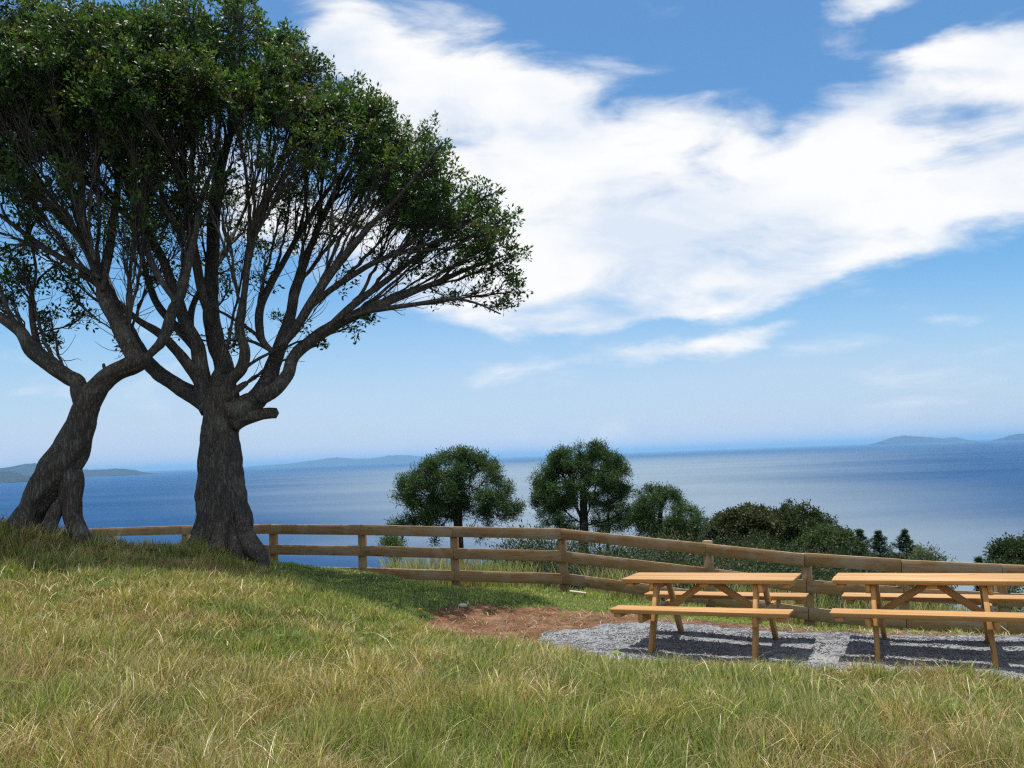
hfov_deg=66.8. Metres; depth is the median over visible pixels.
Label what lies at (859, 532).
conifer
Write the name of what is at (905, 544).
conifer
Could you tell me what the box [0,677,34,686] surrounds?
weed frond
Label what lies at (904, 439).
island
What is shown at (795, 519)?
broadleaf tree
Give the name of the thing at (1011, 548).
broadleaf tree
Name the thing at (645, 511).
pine tree
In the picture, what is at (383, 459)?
hills
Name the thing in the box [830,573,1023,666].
picnic table
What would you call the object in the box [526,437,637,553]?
pine tree
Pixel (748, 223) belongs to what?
sky
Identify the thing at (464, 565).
rank grass
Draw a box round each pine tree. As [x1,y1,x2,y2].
[375,444,526,568]
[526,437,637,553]
[623,480,709,541]
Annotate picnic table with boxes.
[609,572,808,660]
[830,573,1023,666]
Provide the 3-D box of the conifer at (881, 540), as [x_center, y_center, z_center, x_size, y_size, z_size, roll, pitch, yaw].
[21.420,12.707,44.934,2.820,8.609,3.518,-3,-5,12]
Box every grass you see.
[367,556,1023,635]
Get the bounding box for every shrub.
[377,535,407,567]
[903,542,946,560]
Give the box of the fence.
[66,524,1023,635]
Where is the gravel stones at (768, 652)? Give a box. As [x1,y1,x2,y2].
[497,616,1023,680]
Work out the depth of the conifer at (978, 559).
29.40 m
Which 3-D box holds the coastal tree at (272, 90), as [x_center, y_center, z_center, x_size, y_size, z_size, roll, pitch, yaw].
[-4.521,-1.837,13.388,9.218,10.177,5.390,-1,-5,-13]
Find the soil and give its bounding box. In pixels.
[419,603,1017,646]
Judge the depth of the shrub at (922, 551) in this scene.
39.02 m
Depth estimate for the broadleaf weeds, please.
6.40 m
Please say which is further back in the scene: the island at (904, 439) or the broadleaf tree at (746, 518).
the island at (904, 439)
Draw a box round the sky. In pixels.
[0,0,1023,470]
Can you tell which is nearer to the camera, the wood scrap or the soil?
the soil
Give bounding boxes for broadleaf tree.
[699,500,784,566]
[768,498,837,550]
[788,522,871,625]
[981,530,1023,589]
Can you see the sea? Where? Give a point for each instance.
(963, 501)
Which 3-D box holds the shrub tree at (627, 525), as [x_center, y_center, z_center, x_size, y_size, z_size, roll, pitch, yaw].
[3.509,8.774,35.331,4.976,7.417,3.427,-2,-5,0]
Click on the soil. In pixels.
(472, 615)
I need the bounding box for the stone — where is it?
[459,603,466,607]
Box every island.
[869,435,971,444]
[993,434,1023,440]
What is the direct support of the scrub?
on the ground at (408, 607)
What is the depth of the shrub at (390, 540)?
25.38 m
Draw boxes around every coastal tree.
[0,0,227,549]
[0,0,533,568]
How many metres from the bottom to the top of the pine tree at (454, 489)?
7.190 m
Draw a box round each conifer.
[854,528,876,556]
[866,528,894,571]
[889,528,921,559]
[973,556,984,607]
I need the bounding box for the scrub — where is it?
[469,511,1023,628]
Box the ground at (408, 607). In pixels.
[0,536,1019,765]
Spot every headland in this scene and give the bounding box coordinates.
[0,463,155,476]
[0,471,30,482]
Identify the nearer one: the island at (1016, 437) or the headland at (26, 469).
the headland at (26, 469)
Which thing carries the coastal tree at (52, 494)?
on the ground at (408, 607)
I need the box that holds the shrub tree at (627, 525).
[535,499,636,547]
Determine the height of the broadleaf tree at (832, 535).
7.091 m
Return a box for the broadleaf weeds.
[2,544,1023,767]
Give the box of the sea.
[0,438,1023,625]
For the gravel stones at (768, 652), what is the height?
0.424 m
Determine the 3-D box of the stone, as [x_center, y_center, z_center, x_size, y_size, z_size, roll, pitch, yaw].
[-0.657,2.983,10.438,0.114,0.069,0.084,-2,-5,0]
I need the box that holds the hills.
[243,455,427,467]
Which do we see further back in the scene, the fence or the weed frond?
the fence
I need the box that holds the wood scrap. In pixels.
[569,590,585,594]

